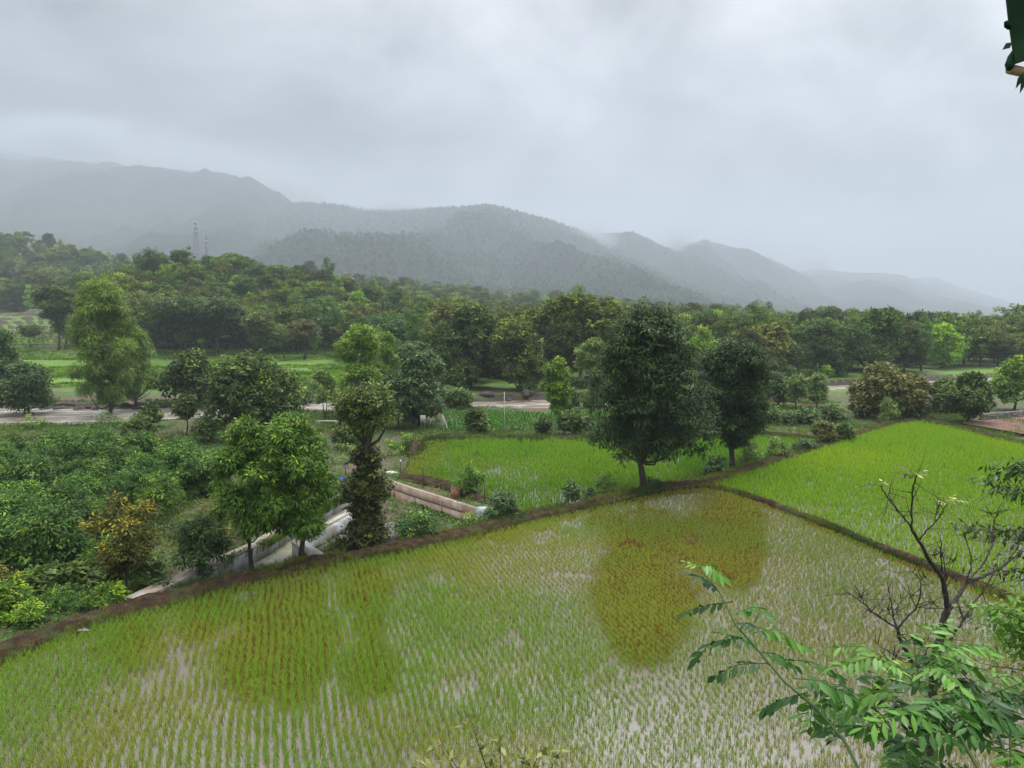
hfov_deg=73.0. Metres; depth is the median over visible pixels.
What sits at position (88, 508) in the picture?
orchard tree
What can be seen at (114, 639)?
rice plants
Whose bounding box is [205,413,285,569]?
mango tree
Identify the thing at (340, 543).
shrub
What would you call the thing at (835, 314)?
upright tree
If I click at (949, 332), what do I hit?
light tree
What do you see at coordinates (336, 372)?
grass
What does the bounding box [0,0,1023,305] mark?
sky
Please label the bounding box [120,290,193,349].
umbrella tree
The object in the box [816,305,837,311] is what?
broadleaf tree
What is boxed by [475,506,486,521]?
end block
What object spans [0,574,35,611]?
slope bush
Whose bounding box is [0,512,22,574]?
orchard tree
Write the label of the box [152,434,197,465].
orchard tree
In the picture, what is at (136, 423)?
shrub
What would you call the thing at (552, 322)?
umbrella tree
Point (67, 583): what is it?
slope bush
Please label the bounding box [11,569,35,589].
slope bush
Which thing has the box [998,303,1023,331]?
broadleaf tree
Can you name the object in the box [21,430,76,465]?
orchard tree
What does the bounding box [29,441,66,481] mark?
orchard tree
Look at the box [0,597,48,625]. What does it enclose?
slope bush
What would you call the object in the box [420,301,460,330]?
olive tree
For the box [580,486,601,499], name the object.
shrub
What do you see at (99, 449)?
orchard tree
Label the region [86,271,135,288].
umbrella tree
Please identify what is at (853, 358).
broadleaf tree
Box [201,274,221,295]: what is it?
upright tree
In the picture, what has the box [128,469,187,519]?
shrub
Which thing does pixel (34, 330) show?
tree
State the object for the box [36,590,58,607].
slope bush
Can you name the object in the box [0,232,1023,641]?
ground
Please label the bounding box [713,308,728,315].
light tree
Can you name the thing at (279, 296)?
umbrella tree
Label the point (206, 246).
telecom mast
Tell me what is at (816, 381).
pale tree
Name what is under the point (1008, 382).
bright crowned tree
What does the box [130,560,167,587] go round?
slope bush
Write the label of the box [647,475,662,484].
shrub
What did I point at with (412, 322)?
upright tree
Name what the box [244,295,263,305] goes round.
olive tree
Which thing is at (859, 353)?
broadleaf tree
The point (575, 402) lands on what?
river bush
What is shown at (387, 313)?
umbrella tree
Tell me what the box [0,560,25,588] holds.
slope bush
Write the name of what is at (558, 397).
slim tree
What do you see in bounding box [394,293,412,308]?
upright tree
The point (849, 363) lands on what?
upright tree
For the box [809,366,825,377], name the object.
river bush
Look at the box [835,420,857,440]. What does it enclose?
round bush
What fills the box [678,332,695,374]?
broadleaf tree
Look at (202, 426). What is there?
shrub
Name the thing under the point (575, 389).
river bush
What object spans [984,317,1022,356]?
umbrella tree
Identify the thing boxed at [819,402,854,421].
hedge shrub
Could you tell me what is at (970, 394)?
round tree
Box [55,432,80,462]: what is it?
orchard tree
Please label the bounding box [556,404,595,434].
round bush
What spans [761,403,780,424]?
hedge shrub
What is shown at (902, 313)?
broadleaf tree
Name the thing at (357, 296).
light tree
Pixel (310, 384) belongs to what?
river bush
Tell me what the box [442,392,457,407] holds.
river bush
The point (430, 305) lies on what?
umbrella tree
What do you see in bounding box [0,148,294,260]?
hill
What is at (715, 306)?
umbrella tree
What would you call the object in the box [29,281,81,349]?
dark tree
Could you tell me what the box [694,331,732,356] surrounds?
bluish tree
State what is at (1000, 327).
olive tree
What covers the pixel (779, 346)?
olive tree
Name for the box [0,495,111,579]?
orchard tree
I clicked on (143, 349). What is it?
feathery tree
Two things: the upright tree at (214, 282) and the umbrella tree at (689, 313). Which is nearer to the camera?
the umbrella tree at (689, 313)
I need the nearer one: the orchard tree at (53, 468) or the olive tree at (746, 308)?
the orchard tree at (53, 468)
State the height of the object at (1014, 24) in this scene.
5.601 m
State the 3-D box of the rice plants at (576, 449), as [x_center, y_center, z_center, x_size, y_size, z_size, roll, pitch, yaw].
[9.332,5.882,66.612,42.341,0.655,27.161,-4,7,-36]
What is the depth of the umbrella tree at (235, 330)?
208.74 m
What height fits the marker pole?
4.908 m
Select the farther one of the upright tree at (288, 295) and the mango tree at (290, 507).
the upright tree at (288, 295)
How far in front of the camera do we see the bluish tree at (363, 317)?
177.08 m
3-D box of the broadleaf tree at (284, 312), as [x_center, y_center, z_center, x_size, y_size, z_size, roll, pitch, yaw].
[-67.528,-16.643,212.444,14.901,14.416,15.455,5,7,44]
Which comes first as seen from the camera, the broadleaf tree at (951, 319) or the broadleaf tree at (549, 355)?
the broadleaf tree at (549, 355)
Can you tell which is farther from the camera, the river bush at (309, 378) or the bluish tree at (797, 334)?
the bluish tree at (797, 334)
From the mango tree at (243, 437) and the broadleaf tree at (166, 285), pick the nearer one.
the mango tree at (243, 437)
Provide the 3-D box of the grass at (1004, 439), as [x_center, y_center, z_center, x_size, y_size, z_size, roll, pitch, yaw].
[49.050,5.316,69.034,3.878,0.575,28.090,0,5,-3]
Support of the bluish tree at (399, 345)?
on the ground at (10, 320)
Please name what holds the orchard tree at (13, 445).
on the ground at (10, 320)
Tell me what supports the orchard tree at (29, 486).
on the ground at (10, 320)
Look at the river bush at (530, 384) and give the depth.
117.25 m
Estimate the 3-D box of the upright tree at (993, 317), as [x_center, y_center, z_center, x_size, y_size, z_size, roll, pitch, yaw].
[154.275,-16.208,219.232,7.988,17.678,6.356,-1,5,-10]
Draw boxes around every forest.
[0,231,1023,365]
[245,201,843,311]
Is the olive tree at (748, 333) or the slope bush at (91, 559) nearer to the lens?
the slope bush at (91, 559)
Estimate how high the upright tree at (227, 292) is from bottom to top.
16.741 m
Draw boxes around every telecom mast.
[193,221,199,258]
[204,235,208,255]
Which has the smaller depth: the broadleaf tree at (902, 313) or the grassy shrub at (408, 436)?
the grassy shrub at (408, 436)
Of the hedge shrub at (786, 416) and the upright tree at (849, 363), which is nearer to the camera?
the hedge shrub at (786, 416)
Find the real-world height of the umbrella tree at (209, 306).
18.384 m
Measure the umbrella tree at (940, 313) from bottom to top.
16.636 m
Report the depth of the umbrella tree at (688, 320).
192.28 m
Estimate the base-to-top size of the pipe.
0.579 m
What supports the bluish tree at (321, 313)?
on the ground at (10, 320)
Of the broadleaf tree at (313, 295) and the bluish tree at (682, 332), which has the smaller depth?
the bluish tree at (682, 332)
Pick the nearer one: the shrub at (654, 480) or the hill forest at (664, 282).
the shrub at (654, 480)
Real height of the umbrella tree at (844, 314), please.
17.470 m
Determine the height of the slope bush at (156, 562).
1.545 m
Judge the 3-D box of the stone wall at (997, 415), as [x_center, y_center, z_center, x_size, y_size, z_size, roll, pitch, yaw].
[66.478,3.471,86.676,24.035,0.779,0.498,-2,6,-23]
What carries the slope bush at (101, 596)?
on the ground at (10, 320)
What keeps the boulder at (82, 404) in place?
on the ground at (10, 320)
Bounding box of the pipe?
[316,420,338,423]
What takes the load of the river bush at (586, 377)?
on the ground at (10, 320)
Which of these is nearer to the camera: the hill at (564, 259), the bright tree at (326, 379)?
the bright tree at (326, 379)
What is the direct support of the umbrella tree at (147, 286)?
on the ground at (10, 320)
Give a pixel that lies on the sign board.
(422, 418)
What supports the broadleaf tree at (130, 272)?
on the ground at (10, 320)
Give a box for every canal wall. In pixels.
[125,495,348,599]
[291,511,354,557]
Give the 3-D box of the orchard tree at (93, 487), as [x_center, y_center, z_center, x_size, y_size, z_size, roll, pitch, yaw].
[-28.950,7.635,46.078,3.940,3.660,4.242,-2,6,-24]
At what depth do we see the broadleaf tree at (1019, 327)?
197.26 m
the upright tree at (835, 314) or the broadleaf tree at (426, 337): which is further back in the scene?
the upright tree at (835, 314)
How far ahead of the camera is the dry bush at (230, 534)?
37.99 m
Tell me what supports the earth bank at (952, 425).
on the ground at (10, 320)
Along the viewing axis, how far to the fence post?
51.91 m
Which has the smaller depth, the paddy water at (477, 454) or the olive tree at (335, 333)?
the paddy water at (477, 454)
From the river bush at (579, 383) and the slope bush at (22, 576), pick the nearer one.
the slope bush at (22, 576)
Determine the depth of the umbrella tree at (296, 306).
215.31 m
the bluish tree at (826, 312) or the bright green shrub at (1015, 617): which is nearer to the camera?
the bright green shrub at (1015, 617)
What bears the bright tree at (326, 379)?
on the ground at (10, 320)
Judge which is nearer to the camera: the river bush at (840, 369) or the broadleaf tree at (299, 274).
the river bush at (840, 369)
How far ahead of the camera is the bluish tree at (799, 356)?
146.78 m
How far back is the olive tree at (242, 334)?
224.64 m
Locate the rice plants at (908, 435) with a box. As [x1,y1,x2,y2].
[716,419,1023,596]
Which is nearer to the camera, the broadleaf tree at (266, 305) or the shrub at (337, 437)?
the shrub at (337, 437)
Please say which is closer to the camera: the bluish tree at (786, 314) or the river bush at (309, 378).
the river bush at (309, 378)
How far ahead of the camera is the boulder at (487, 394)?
114.51 m
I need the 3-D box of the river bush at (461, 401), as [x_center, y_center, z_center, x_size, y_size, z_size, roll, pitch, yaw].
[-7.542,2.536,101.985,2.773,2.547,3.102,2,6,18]
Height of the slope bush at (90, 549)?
2.044 m
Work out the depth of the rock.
26.56 m
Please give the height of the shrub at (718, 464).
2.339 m
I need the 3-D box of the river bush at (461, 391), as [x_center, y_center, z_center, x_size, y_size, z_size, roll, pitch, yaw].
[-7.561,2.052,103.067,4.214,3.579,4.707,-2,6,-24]
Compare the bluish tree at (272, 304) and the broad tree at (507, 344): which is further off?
the bluish tree at (272, 304)
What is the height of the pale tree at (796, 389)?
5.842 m
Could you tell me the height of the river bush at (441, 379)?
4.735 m
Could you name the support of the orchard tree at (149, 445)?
on the ground at (10, 320)
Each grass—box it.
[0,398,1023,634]
[2,329,402,389]
[223,494,344,568]
[408,502,465,525]
[443,402,845,431]
[917,418,1023,444]
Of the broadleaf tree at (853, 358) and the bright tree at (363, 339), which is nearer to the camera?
the bright tree at (363, 339)
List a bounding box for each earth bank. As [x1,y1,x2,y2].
[0,418,917,665]
[397,473,513,511]
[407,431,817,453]
[707,484,1023,605]
[920,417,1022,440]
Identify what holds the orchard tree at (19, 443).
on the ground at (10, 320)
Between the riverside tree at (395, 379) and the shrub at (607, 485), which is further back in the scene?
the riverside tree at (395, 379)
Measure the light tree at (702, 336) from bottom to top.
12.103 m
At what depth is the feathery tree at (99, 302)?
95.91 m
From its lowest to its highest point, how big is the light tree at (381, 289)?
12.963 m
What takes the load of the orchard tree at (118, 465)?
on the ground at (10, 320)
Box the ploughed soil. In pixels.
[963,416,1023,433]
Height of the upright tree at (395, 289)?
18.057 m
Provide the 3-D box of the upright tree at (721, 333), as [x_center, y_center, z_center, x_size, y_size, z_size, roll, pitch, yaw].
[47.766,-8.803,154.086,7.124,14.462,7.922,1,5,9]
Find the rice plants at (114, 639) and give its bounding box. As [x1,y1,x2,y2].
[0,487,1023,767]
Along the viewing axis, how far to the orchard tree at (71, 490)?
41.31 m
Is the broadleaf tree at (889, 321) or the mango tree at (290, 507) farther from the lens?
the broadleaf tree at (889, 321)
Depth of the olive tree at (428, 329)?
147.61 m
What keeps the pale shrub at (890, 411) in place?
on the ground at (10, 320)
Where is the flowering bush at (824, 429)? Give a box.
[810,419,836,440]
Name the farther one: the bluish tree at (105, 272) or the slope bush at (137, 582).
the bluish tree at (105, 272)
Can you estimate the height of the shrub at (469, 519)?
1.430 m
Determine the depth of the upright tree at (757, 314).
159.55 m
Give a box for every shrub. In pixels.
[16,413,47,429]
[76,410,124,436]
[116,413,162,440]
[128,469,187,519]
[190,413,228,443]
[320,532,354,552]
[328,422,361,449]
[328,442,356,474]
[380,439,403,455]
[389,506,442,539]
[398,432,421,445]
[411,711,586,767]
[455,511,486,526]
[478,489,523,519]
[560,476,581,503]
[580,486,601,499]
[592,471,618,495]
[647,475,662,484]
[672,560,1023,767]
[702,454,731,474]
[736,439,765,463]
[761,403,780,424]
[763,434,795,456]
[777,409,799,425]
[790,436,819,448]
[796,406,826,422]
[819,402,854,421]
[878,397,901,421]
[907,400,932,418]
[940,586,1023,692]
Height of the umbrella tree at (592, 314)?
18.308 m
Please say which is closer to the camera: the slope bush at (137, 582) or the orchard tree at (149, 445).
the slope bush at (137, 582)
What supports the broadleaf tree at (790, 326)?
on the ground at (10, 320)
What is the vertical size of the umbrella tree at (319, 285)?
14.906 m
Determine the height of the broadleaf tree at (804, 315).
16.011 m
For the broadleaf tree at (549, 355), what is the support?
on the ground at (10, 320)
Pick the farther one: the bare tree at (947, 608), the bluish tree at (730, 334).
the bluish tree at (730, 334)
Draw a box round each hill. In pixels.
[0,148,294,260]
[248,203,759,310]
[597,232,734,292]
[673,240,842,311]
[797,268,1011,316]
[913,277,1020,311]
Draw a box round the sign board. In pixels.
[420,415,425,430]
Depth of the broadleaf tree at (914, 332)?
160.04 m
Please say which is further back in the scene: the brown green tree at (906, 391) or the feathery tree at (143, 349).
the feathery tree at (143, 349)
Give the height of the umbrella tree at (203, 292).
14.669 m
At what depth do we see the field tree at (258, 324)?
193.57 m
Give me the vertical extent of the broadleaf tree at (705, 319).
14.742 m
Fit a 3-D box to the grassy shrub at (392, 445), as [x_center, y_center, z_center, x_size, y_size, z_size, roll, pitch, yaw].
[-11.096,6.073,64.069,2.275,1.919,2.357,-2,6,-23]
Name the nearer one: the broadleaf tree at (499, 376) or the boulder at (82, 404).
the boulder at (82, 404)
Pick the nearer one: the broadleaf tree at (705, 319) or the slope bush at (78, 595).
the slope bush at (78, 595)
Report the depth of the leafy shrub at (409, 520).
38.17 m
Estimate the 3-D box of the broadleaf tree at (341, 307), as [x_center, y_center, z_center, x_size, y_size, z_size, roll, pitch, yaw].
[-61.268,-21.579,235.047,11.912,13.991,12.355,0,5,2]
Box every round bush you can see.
[452,460,486,492]
[462,408,491,433]
[533,414,554,433]
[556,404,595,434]
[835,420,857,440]
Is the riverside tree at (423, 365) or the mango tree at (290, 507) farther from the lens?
the riverside tree at (423, 365)
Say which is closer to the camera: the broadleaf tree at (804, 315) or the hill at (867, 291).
the broadleaf tree at (804, 315)
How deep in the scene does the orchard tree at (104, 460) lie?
53.02 m
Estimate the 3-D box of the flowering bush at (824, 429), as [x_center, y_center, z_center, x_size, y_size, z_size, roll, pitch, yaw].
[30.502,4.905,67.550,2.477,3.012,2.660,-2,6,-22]
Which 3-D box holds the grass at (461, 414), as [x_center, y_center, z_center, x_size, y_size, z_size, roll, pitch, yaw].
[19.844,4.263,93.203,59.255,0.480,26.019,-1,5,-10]
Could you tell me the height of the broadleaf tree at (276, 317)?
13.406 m
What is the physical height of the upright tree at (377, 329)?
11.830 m
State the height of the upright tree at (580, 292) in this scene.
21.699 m
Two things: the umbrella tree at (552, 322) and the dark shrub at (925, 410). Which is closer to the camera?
the dark shrub at (925, 410)
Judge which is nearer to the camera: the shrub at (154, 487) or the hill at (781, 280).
the shrub at (154, 487)
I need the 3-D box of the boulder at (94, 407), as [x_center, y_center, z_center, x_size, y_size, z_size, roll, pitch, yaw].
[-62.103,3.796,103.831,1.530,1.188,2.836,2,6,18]
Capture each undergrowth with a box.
[0,405,1023,640]
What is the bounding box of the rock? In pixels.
[77,628,88,631]
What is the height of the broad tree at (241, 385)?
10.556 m
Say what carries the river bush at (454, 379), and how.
on the ground at (10, 320)
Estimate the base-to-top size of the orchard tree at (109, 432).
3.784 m
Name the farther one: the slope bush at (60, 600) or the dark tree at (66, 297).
the dark tree at (66, 297)
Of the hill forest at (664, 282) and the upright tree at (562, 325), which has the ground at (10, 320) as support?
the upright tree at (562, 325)
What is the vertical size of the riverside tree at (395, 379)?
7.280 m
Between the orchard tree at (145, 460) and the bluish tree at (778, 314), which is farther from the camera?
the bluish tree at (778, 314)
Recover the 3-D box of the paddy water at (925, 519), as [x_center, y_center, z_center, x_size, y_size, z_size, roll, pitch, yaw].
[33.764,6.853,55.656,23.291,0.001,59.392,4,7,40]
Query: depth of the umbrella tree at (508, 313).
172.43 m
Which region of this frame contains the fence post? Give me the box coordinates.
[422,467,423,486]
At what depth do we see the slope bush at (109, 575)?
32.98 m
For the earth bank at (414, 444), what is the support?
on the ground at (10, 320)
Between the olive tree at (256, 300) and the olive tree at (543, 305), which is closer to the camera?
the olive tree at (543, 305)
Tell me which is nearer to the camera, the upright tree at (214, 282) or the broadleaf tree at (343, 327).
the broadleaf tree at (343, 327)
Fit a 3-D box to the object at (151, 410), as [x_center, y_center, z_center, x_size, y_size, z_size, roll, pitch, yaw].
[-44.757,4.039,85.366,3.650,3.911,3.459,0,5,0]
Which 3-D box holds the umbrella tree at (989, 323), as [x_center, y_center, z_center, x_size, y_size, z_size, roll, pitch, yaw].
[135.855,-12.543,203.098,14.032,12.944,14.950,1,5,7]
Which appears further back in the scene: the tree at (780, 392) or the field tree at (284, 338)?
the field tree at (284, 338)
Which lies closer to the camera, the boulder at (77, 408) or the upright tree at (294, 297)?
the boulder at (77, 408)
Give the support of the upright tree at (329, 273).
on the ground at (10, 320)
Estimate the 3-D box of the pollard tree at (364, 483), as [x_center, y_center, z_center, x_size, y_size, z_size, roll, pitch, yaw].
[-7.964,4.568,37.478,4.314,9.874,4.141,0,5,0]
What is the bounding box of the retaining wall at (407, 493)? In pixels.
[385,479,475,519]
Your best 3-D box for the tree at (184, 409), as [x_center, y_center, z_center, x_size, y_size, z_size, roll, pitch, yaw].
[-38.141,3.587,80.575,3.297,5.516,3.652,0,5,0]
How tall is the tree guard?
0.800 m
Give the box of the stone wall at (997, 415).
[978,410,1023,419]
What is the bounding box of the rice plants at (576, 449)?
[405,434,817,511]
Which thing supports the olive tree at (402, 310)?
on the ground at (10, 320)
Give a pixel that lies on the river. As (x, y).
(69, 416)
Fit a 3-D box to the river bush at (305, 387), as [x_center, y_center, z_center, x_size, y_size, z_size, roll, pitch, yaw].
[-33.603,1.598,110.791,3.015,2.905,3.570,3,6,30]
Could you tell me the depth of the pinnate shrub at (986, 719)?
2.62 m
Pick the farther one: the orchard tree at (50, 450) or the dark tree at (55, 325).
the dark tree at (55, 325)
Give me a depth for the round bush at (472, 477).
48.68 m
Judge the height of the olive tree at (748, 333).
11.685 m
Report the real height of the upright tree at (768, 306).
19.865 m
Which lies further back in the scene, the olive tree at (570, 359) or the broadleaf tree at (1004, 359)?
the broadleaf tree at (1004, 359)
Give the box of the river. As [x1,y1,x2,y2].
[0,378,994,424]
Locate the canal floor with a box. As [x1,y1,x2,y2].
[234,509,348,572]
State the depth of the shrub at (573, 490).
45.98 m
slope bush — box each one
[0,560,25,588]
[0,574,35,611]
[0,581,36,615]
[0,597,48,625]
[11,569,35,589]
[16,562,58,601]
[35,559,101,591]
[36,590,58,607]
[37,580,89,607]
[38,584,80,613]
[46,587,82,607]
[67,597,90,613]
[69,589,92,608]
[74,546,100,577]
[75,534,120,569]
[81,578,131,608]
[94,564,129,580]
[118,573,154,595]
[128,555,171,580]
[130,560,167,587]
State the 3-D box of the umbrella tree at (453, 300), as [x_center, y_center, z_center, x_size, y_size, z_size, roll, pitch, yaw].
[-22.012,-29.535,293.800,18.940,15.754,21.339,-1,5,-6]
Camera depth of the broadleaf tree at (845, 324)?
174.38 m
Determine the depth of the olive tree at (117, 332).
209.88 m
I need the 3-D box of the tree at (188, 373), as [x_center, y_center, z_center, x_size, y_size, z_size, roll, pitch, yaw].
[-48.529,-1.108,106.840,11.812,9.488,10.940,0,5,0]
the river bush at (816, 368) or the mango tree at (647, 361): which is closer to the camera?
the mango tree at (647, 361)
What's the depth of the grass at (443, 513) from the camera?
46.90 m
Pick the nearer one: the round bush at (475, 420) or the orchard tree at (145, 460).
the orchard tree at (145, 460)
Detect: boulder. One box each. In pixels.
[53,406,66,409]
[61,401,70,405]
[73,406,85,409]
[75,402,87,406]
[90,405,105,409]
[119,402,130,406]
[479,391,494,396]
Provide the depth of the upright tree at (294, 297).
223.35 m
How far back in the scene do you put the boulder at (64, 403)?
105.16 m
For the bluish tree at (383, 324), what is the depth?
161.89 m
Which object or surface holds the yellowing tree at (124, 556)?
on the ground at (10, 320)
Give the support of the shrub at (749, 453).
on the ground at (10, 320)
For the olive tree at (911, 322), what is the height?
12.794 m
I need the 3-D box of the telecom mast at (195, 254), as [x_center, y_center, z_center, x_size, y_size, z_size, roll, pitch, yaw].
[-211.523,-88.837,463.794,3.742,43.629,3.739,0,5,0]
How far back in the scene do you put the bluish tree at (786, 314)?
263.64 m
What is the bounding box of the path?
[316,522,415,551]
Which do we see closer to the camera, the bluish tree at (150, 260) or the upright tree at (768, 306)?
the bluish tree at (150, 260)
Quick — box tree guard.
[451,487,460,498]
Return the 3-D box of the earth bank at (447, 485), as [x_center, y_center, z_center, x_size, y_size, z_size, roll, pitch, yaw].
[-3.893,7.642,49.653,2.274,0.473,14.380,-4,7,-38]
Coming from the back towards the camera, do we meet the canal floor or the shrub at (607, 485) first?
the shrub at (607, 485)
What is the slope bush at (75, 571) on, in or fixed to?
on the ground at (10, 320)
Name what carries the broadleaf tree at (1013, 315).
on the ground at (10, 320)
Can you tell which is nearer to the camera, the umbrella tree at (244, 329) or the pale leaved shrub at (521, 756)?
the pale leaved shrub at (521, 756)
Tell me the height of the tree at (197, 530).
4.106 m
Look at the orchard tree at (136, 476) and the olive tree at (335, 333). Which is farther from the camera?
the olive tree at (335, 333)
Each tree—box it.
[0,328,22,379]
[0,359,59,414]
[0,432,29,452]
[0,437,27,465]
[0,439,19,454]
[0,451,58,494]
[0,477,46,517]
[0,484,33,519]
[0,487,27,546]
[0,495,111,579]
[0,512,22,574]
[14,324,45,346]
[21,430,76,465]
[22,450,56,485]
[22,479,98,516]
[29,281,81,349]
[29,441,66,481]
[45,470,109,514]
[48,308,74,349]
[50,455,112,498]
[52,496,110,537]
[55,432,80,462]
[60,275,140,413]
[71,429,118,458]
[72,439,125,471]
[74,488,166,587]
[76,427,122,455]
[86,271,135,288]
[87,455,116,490]
[96,268,122,278]
[103,444,141,477]
[106,468,135,508]
[109,313,135,339]
[111,451,162,483]
[112,280,175,316]
[114,266,144,284]
[114,326,165,406]
[116,429,163,464]
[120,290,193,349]
[120,464,184,507]
[128,272,161,288]
[130,247,173,276]
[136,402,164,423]
[151,281,181,317]
[152,347,215,406]
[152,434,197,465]
[154,265,185,288]
[155,294,248,354]
[156,442,209,490]
[164,508,241,579]
[170,392,202,434]
[175,454,226,498]
[187,288,234,301]
[196,348,311,430]
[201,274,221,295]
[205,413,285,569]
[216,308,252,348]
[221,280,236,299]
[227,275,260,298]
[232,304,253,347]
[235,408,342,556]
[238,292,256,300]
[238,299,252,341]
[238,309,279,357]
[243,260,267,285]
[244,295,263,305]
[245,308,288,349]
[248,303,272,311]
[258,301,278,310]
[260,286,305,307]
[265,324,290,352]
[270,306,312,350]
[271,279,309,301]
[273,324,293,358]
[278,303,311,346]
[281,267,307,282]
[285,318,320,359]
[286,287,305,305]
[286,289,302,307]
[302,280,345,297]
[303,288,332,303]
[304,294,344,349]
[307,368,339,418]
[319,256,334,282]
[325,302,352,348]
[326,377,403,550]
[329,300,346,317]
[329,321,352,353]
[332,323,383,401]
[335,313,377,346]
[339,300,357,320]
[346,313,378,332]
[349,290,369,305]
[350,303,374,318]
[362,313,409,342]
[370,331,403,375]
[371,324,385,365]
[373,285,385,304]
[377,303,408,313]
[380,309,400,315]
[380,340,448,427]
[380,371,419,429]
[381,338,411,368]
[383,282,404,309]
[384,314,407,325]
[387,314,405,323]
[393,305,416,314]
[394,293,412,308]
[397,312,418,347]
[403,300,431,344]
[416,299,460,315]
[417,331,448,376]
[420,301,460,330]
[420,325,441,351]
[429,301,507,387]
[438,296,478,308]
[486,314,547,384]
[486,318,522,374]
[489,356,512,378]
[495,307,551,327]
[509,327,543,361]
[513,306,580,329]
[519,315,553,357]
[522,292,628,378]
[527,296,580,329]
[538,341,558,375]
[538,356,573,427]
[547,317,570,358]
[554,326,577,373]
[566,283,591,371]
[573,337,606,417]
[584,295,726,485]
[598,316,635,343]
[623,305,642,317]
[670,313,698,329]
[677,302,705,313]
[678,327,694,353]
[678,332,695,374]
[682,324,706,369]
[684,311,713,322]
[684,324,717,373]
[687,336,780,466]
[689,312,719,338]
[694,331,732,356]
[709,303,736,311]
[711,316,747,338]
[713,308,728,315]
[713,313,737,342]
[717,305,737,319]
[729,326,771,363]
[733,304,746,319]
[736,320,796,371]
[738,303,755,317]
[741,298,780,354]
[760,301,775,314]
[760,315,795,363]
[766,371,789,404]
[769,311,791,317]
[772,312,796,323]
[783,343,815,372]
[784,373,808,408]
[785,317,848,365]
[788,315,848,371]
[793,308,819,326]
[797,317,880,366]
[803,306,846,365]
[805,370,830,407]
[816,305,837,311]
[821,307,839,361]
[821,324,860,365]
[826,318,861,364]
[826,451,1022,767]
[831,307,860,318]
[837,337,857,374]
[841,314,887,366]
[844,307,867,319]
[845,360,932,418]
[856,305,915,365]
[863,307,917,365]
[886,323,932,371]
[896,320,930,365]
[904,309,936,324]
[911,311,935,370]
[926,322,969,368]
[928,377,957,412]
[931,311,995,365]
[933,311,969,318]
[935,325,972,367]
[936,370,998,420]
[950,457,1023,587]
[961,325,1013,366]
[966,319,993,360]
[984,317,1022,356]
[985,323,1011,362]
[987,346,1013,361]
[988,306,1009,358]
[988,354,1023,409]
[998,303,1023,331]
[1000,312,1023,333]
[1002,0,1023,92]
[1007,332,1023,349]
[1013,318,1023,333]
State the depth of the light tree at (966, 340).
176.31 m
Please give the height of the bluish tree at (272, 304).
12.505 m
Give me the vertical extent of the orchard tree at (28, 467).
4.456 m
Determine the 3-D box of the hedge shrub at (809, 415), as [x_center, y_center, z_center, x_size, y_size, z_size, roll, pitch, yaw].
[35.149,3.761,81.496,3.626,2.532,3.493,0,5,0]
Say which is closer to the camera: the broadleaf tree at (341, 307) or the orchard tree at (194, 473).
the orchard tree at (194, 473)
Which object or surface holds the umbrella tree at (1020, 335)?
on the ground at (10, 320)
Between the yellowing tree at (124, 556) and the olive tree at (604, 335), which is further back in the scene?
the olive tree at (604, 335)
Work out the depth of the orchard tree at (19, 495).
41.64 m
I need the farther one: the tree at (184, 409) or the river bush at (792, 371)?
the river bush at (792, 371)
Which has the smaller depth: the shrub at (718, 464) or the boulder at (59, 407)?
the shrub at (718, 464)
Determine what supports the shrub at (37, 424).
on the ground at (10, 320)
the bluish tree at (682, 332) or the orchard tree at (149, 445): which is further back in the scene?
the bluish tree at (682, 332)
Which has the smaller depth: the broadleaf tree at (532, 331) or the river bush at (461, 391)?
the river bush at (461, 391)
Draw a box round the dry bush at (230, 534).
[200,503,243,546]
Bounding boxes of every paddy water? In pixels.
[0,487,1023,767]
[401,436,814,510]
[719,423,1023,597]
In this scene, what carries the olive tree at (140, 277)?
on the ground at (10, 320)
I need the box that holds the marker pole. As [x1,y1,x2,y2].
[504,392,504,428]
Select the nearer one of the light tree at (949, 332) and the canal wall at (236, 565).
the canal wall at (236, 565)
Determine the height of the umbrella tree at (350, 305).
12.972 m
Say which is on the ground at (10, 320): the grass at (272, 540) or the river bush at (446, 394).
the river bush at (446, 394)
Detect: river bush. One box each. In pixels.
[296,386,308,399]
[300,376,319,385]
[303,379,319,396]
[433,374,446,386]
[440,387,453,405]
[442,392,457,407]
[444,370,469,390]
[450,386,476,406]
[452,393,469,407]
[515,373,538,391]
[568,373,574,387]
[569,385,578,400]
[570,395,581,408]
[573,376,587,388]
[580,366,608,387]
[778,365,797,377]
[782,366,796,378]
[783,376,792,383]
[804,376,816,391]
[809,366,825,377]
[820,365,835,376]
[828,361,850,377]
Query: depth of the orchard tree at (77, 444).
60.05 m
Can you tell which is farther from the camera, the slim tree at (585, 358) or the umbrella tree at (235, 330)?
the umbrella tree at (235, 330)
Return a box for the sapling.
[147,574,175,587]

